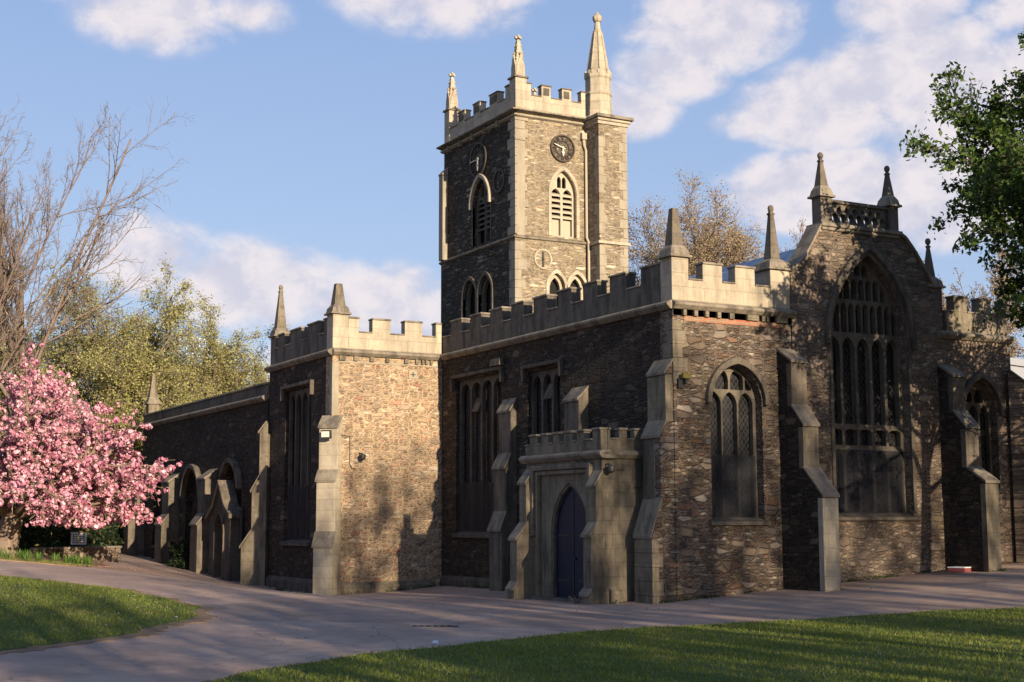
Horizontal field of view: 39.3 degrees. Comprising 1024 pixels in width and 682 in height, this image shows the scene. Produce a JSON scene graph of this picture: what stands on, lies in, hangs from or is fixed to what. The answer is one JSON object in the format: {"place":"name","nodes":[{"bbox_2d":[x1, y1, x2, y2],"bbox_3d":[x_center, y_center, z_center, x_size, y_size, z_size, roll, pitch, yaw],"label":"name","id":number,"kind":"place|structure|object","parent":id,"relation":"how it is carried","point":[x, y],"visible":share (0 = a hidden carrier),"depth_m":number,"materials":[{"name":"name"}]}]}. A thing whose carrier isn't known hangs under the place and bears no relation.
{"place":"outdoors","nodes":[
{"label":"outdoors","id":0,"kind":"place"},
{"bbox_2d":[0,576,200,650],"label":"lawn","id":1,"kind":"structure","parent":0,"point":[126,618],"depth_m":24.46,"materials":[{"name":"green plant"}]},
{"bbox_2d":[0,549,1023,681],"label":"path","id":2,"kind":"structure","parent":0,"point":[254,632],"depth_m":27.30,"materials":[{"name":"grey asphalt"}]},
{"bbox_2d":[409,625,457,626],"bbox_3d":[-1.340,4.885,24.498,0.838,0.040,0.259,0,-7,-3],"label":"drain cover","id":3,"kind":"object","parent":2,"relation":"on","point":[434,626],"visible":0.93,"depth_m":24.39,"materials":[{"name":"black metal"}]},
{"bbox_2d":[568,595,579,603],"bbox_3d":[1.392,5.786,32.028,0.262,0.194,0.269,4,-8,-28],"label":"dead plant","id":4,"kind":"object","parent":2,"relation":"on","point":[571,598],"visible":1,"depth_m":32.02,"materials":[{"name":"plant"}]},
{"bbox_2d":[143,555,1012,603],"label":"weeds","id":5,"kind":"object","parent":2,"relation":"on","point":[707,596],"visible":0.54,"depth_m":34.32,"materials":[{"name":"green plant"}]},
{"bbox_2d":[947,566,970,571],"bbox_3d":[10.919,5.533,34.787,0.460,0.115,0.620,-7,-10,44],"label":"flat box","id":6,"kind":"object","parent":2,"relation":"on","point":[958,569],"visible":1,"depth_m":34.57,"materials":[{"name":"red cardboard"}]},
{"bbox_2d":[0,0,1023,481],"label":"sky","id":7,"kind":"structure","parent":0,"point":[309,146],"materials":[{"name":"blue"}]},
{"bbox_2d":[0,556,1023,681],"bbox_3d":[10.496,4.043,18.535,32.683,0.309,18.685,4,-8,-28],"label":"lawn","id":8,"kind":"structure","parent":0,"point":[736,664],"depth_m":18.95,"materials":[{"name":"green plant"}]},
{"bbox_2d":[80,568,1013,664],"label":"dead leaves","id":9,"kind":"object","parent":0,"point":[493,605],"visible":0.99,"depth_m":29.92,"materials":[{"name":"brown plant"}]},
{"bbox_3d":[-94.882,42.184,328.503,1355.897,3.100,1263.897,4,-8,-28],"label":"ground","id":10,"kind":"structure","parent":0,"visible":0},
{"bbox_2d":[0,516,40,541],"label":"shrub","id":11,"kind":"object","parent":10,"relation":"on","point":[26,531],"visible":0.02,"depth_m":51.12,"materials":[{"name":"green plant"}]},
{"bbox_2d":[0,256,60,438],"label":"budding tree","id":12,"kind":"object","parent":10,"relation":"on","point":[7,354],"visible":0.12,"depth_m":63.76,"materials":[{"name":"green plant"}]},
{"bbox_2d":[0,556,112,566],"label":"flower bed","id":13,"kind":"object","parent":10,"relation":"on","point":[100,563],"visible":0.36,"depth_m":41.16,"materials":[{"name":"green plant"}]},
{"bbox_2d":[3,548,14,558],"bbox_3d":[-13.884,5.834,39.461,0.318,0.319,0.356,0,-7,-1],"label":"leafy plant","id":14,"kind":"object","parent":13,"relation":"on","point":[7,555],"visible":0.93,"depth_m":39.43,"materials":[{"name":"green plant"}]},
{"bbox_2d":[14,549,25,558],"bbox_3d":[-13.915,6.023,40.592,0.405,0.314,0.340,0,-7,3],"label":"leafy plant","id":15,"kind":"object","parent":13,"relation":"on","point":[19,556],"visible":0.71,"depth_m":40.51,"materials":[{"name":"green plant"}]},
{"bbox_2d":[20,552,30,560],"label":"leafy plant","id":16,"kind":"object","parent":13,"relation":"on","point":[25,557],"visible":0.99,"depth_m":39.37,"materials":[{"name":"green plant"}]},
{"bbox_2d":[32,550,45,560],"bbox_3d":[-13.160,5.957,39.739,0.356,0.316,0.284,-3,-8,19],"label":"leafy plant","id":17,"kind":"object","parent":13,"relation":"on","point":[37,556],"visible":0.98,"depth_m":39.69,"materials":[{"name":"green plant"}]},
{"bbox_2d":[50,553,59,561],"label":"leafy plant","id":18,"kind":"object","parent":13,"relation":"on","point":[54,559],"visible":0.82,"depth_m":41.55,"materials":[{"name":"green plant"}]},
{"bbox_2d":[61,556,70,562],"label":"leafy plant","id":19,"kind":"object","parent":13,"relation":"on","point":[66,560],"visible":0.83,"depth_m":41.51,"materials":[{"name":"green plant"}]},
{"bbox_2d":[72,555,83,563],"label":"leafy plant","id":20,"kind":"object","parent":13,"relation":"on","point":[77,561],"visible":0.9,"depth_m":42.18,"materials":[{"name":"green plant"}]},
{"bbox_2d":[71,532,86,545],"bbox_3d":[-14.977,7.075,49.549,0.540,0.920,0.062,0,-7,0],"label":"sign","id":21,"kind":"object","parent":13,"relation":"on","point":[82,539],"visible":0.92,"depth_m":49.55,"materials":[{"name":"black metal"}]},
{"bbox_2d":[13,556,144,570],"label":"fallen petals","id":22,"kind":"object","parent":13,"relation":"on","point":[88,565],"visible":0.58,"depth_m":44.39,"materials":[{"name":"pink plant"}]},
{"bbox_2d":[83,556,93,564],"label":"leafy plant","id":23,"kind":"object","parent":13,"relation":"on","point":[88,562],"visible":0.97,"depth_m":41.64,"materials":[{"name":"green plant"}]},
{"bbox_2d":[0,340,182,556],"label":"cherry tree","id":24,"kind":"object","parent":13,"relation":"on","point":[36,442],"visible":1,"depth_m":44.38,"materials":[{"name":"pink plant"}]},
{"bbox_2d":[0,327,114,517],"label":"budding tree","id":25,"kind":"object","parent":10,"relation":"on","point":[89,345],"visible":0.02,"depth_m":66.44,"materials":[{"name":"green plant"}]},
{"bbox_2d":[0,113,119,375],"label":"bare tree","id":26,"kind":"object","parent":10,"relation":"on","point":[5,290],"visible":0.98,"depth_m":58.27,"materials":[{"name":"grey plant"}]},
{"bbox_2d":[18,517,103,550],"bbox_3d":[-16.734,6.946,51.312,4.448,1.488,3.194,4,-8,-28],"label":"shrub","id":27,"kind":"object","parent":10,"relation":"on","point":[46,539],"visible":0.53,"depth_m":50.52,"materials":[{"name":"green plant"}]},
{"bbox_2d":[27,516,109,546],"bbox_3d":[-19.092,6.935,56.323,6.874,2.432,4.253,4,-8,-28],"label":"shrub","id":28,"kind":"object","parent":10,"relation":"on","point":[93,535],"visible":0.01,"depth_m":56.70,"materials":[{"name":"green plant"}]},
{"bbox_2d":[18,546,121,561],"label":"wall","id":29,"kind":"structure","parent":10,"relation":"on","point":[109,553],"depth_m":48.99,"materials":[{"name":"stone"}]},
{"bbox_2d":[32,508,125,549],"bbox_3d":[-17.749,7.748,59.121,4.906,1.934,3.728,4,-8,-28],"label":"shrub","id":30,"kind":"object","parent":10,"relation":"on","point":[118,540],"visible":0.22,"depth_m":58.96,"materials":[{"name":"green plant"}]},
{"bbox_2d":[0,93,192,416],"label":"bare tree","id":31,"kind":"object","parent":10,"relation":"on","point":[52,328],"visible":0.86,"depth_m":60.75,"materials":[{"name":"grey plant"}]},
{"bbox_2d":[0,575,217,653],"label":"lawn edge","id":32,"kind":"object","parent":10,"relation":"on","point":[202,616],"visible":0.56,"depth_m":22.38,"materials":[{"name":"soil"}]},
{"bbox_2d":[0,275,221,541],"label":"budding tree","id":33,"kind":"object","parent":10,"relation":"on","point":[128,367],"visible":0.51,"depth_m":64.03,"materials":[{"name":"green plant"}]},
{"bbox_2d":[18,240,268,426],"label":"budding tree","id":34,"kind":"object","parent":10,"relation":"on","point":[133,323],"visible":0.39,"depth_m":67.33,"materials":[{"name":"green plant"}]},
{"bbox_2d":[84,376,202,513],"bbox_3d":[-15.883,5.355,64.223,8.403,7.966,9.078,4,-8,-28],"label":"budding tree","id":35,"kind":"object","parent":10,"relation":"on","point":[144,406],"visible":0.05,"depth_m":63.84,"materials":[{"name":"green plant"}]},
{"bbox_2d":[54,291,290,406],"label":"budding tree","id":36,"kind":"object","parent":10,"relation":"on","point":[212,345],"visible":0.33,"depth_m":71.78,"materials":[{"name":"green plant"}]},
{"bbox_2d":[107,334,244,516],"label":"tree","id":37,"kind":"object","parent":10,"relation":"on","point":[191,384],"depth_m":120.28,"materials":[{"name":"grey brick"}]},
{"bbox_2d":[166,539,189,568],"bbox_3d":[-11.857,7.732,51.817,1.254,1.200,3.631,4,-8,-28],"label":"ivy bush","id":38,"kind":"object","parent":10,"relation":"on","point":[182,560],"visible":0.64,"depth_m":51.42,"materials":[{"name":"green plant"}]},
{"bbox_2d":[156,348,244,404],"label":"budding tree","id":39,"kind":"object","parent":10,"relation":"on","point":[204,375],"depth_m":74.43,"materials":[{"name":"green plant"}]},
{"bbox_2d":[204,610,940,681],"bbox_3d":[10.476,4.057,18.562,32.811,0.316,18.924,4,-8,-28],"label":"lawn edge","id":40,"kind":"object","parent":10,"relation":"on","point":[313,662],"visible":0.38,"depth_m":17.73,"materials":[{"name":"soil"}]},
{"bbox_2d":[123,12,1023,604],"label":"church","id":41,"kind":"structure","parent":10,"relation":"on","point":[847,402],"depth_m":36.35,"materials":[{"name":"stone"}]},
{"bbox_2d":[147,469,165,547],"bbox_3d":[-13.825,6.593,56.463,0.520,3.142,2.327,4,-8,-28],"label":"window","id":42,"kind":"structure","parent":41,"relation":"in","point":[151,546],"depth_m":56.99,"materials":[{"name":"stone"}]},
{"bbox_2d":[179,464,200,497],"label":"window","id":43,"kind":"structure","parent":41,"relation":"in","point":[182,494],"depth_m":52.89,"materials":[{"name":"stone"}]},
{"bbox_2d":[205,480,239,580],"bbox_3d":[-9.677,6.559,48.127,0.520,3.760,2.650,4,-8,-28],"label":"side doorway","id":44,"kind":"structure","parent":41,"relation":"in","point":[223,514],"depth_m":47.76,"materials":[{"name":"stone"}]},
{"bbox_2d":[218,458,241,506],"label":"window","id":45,"kind":"structure","parent":41,"relation":"in","point":[237,479],"depth_m":48.37,"materials":[{"name":"stone"}]},
{"bbox_2d":[279,379,313,546],"bbox_3d":[-6.388,3.715,43.183,0.420,4.890,2.660,4,-8,-28],"label":"window","id":46,"kind":"structure","parent":41,"relation":"in","point":[300,401],"depth_m":43.39,"materials":[{"name":"glass"}]},
{"bbox_2d":[320,430,331,438],"bbox_3d":[-5.224,2.637,40.458,0.300,0.240,0.228,-2,-7,16],"label":"floodlight","id":47,"kind":"object","parent":41,"relation":"attached to","point":[326,434],"visible":1,"depth_m":40.35,"materials":[{"name":"white metal"}]},
{"bbox_2d":[343,435,355,468],"bbox_3d":[-4.759,3.155,40.821,0.084,0.962,0.778,-6,-10,41],"label":"cable","id":48,"kind":"object","parent":41,"relation":"attached to","point":[349,453],"visible":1,"depth_m":40.98,"materials":[{"name":"black metal"}]},
{"bbox_2d":[359,453,365,459],"bbox_3d":[-4.290,3.306,41.035,0.180,0.224,0.290,4,-8,-28],"label":"security camera","id":49,"kind":"object","parent":41,"relation":"attached to","point":[362,456],"visible":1,"depth_m":40.92,"materials":[{"name":"black metal"}]},
{"bbox_2d":[450,366,503,538],"bbox_3d":[-0.880,3.190,40.378,0.420,4.700,3.160,4,-8,-28],"label":"window","id":50,"kind":"structure","parent":41,"relation":"in","point":[479,431],"depth_m":40.69,"materials":[{"name":"stone"}]},
{"bbox_2d":[477,181,489,245],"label":"belfry window","id":51,"kind":"structure","parent":41,"relation":"in","point":[482,196],"depth_m":52.97,"materials":[{"name":"stone"}]},
{"bbox_2d":[520,358,562,433],"bbox_3d":[0.897,2.636,37.142,0.420,4.180,2.060,4,-8,-28],"label":"window","id":52,"kind":"structure","parent":41,"relation":"in","point":[545,413],"depth_m":37.50,"materials":[{"name":"stone"}]},
{"bbox_2d":[552,172,573,237],"bbox_3d":[1.709,-4.867,51.508,1.200,2.520,0.280,4,-8,-28],"label":"belfry window","id":53,"kind":"structure","parent":41,"relation":"in","point":[562,192],"depth_m":51.50,"materials":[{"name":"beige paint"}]},
{"bbox_2d":[605,463,614,472],"bbox_3d":[2.193,2.851,32.129,0.180,0.224,0.290,4,-8,-28],"label":"security camera","id":54,"kind":"object","parent":41,"relation":"attached to","point":[611,468],"visible":1,"depth_m":32.02,"materials":[{"name":"black metal"}]},
{"bbox_2d":[606,459,642,487],"bbox_3d":[2.554,2.994,32.459,1.002,0.674,0.026,4,-8,-28],"label":"cable","id":55,"kind":"object","parent":41,"relation":"attached to","point":[641,474],"visible":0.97,"depth_m":32.66,"materials":[{"name":"black metal"}]},
{"bbox_2d":[677,373,690,388],"bbox_3d":[3.861,0.886,32.123,0.260,0.340,0.189,4,-8,-28],"label":"floodlight","id":56,"kind":"object","parent":41,"relation":"attached to","point":[681,382],"visible":1,"depth_m":32.10,"materials":[{"name":"black metal"}]},
{"bbox_2d":[705,357,770,525],"bbox_3d":[5.077,2.306,32.904,1.760,3.852,0.550,4,-8,-28],"label":"window","id":57,"kind":"structure","parent":41,"relation":"in","point":[730,396],"depth_m":33.07,"materials":[{"name":"stone"}]},
{"bbox_2d":[825,243,921,520],"bbox_3d":[8.676,0.983,35.063,2.900,6.800,0.590,4,-8,-28],"label":"window","id":58,"kind":"structure","parent":41,"relation":"in","point":[864,334],"depth_m":35.23,"materials":[{"name":"stone"}]},
{"bbox_2d":[965,372,1005,492],"bbox_3d":[11.871,2.340,36.613,1.500,3.078,0.550,4,-8,-28],"label":"window","id":59,"kind":"structure","parent":41,"relation":"in","point":[977,404],"depth_m":36.89,"materials":[{"name":"stone"}]},
{"bbox_2d":[628,167,798,285],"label":"twiggy tree","id":60,"kind":"object","parent":10,"relation":"on","point":[706,245],"visible":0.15,"depth_m":70.49,"materials":[{"name":"brown plant"}]},
{"bbox_2d":[762,215,944,301],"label":"twiggy tree","id":61,"kind":"object","parent":10,"relation":"on","point":[801,226],"depth_m":69.28,"materials":[{"name":"brown plant"}]},
{"bbox_2d":[899,28,1023,336],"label":"leafy tree","id":62,"kind":"object","parent":10,"relation":"on","point":[994,191],"visible":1,"depth_m":31.50,"materials":[{"name":"green plant"}]},
{"bbox_2d":[917,238,1023,357],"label":"twiggy tree","id":63,"kind":"object","parent":10,"relation":"on","point":[1011,327],"visible":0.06,"depth_m":69.61,"materials":[{"name":"brown plant"}]},
{"bbox_2d":[1010,357,1023,378],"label":"rendered house","id":64,"kind":"structure","parent":10,"relation":"on","point":[1017,366],"depth_m":51.74,"materials":[{"name":"white paint"}]}
]}

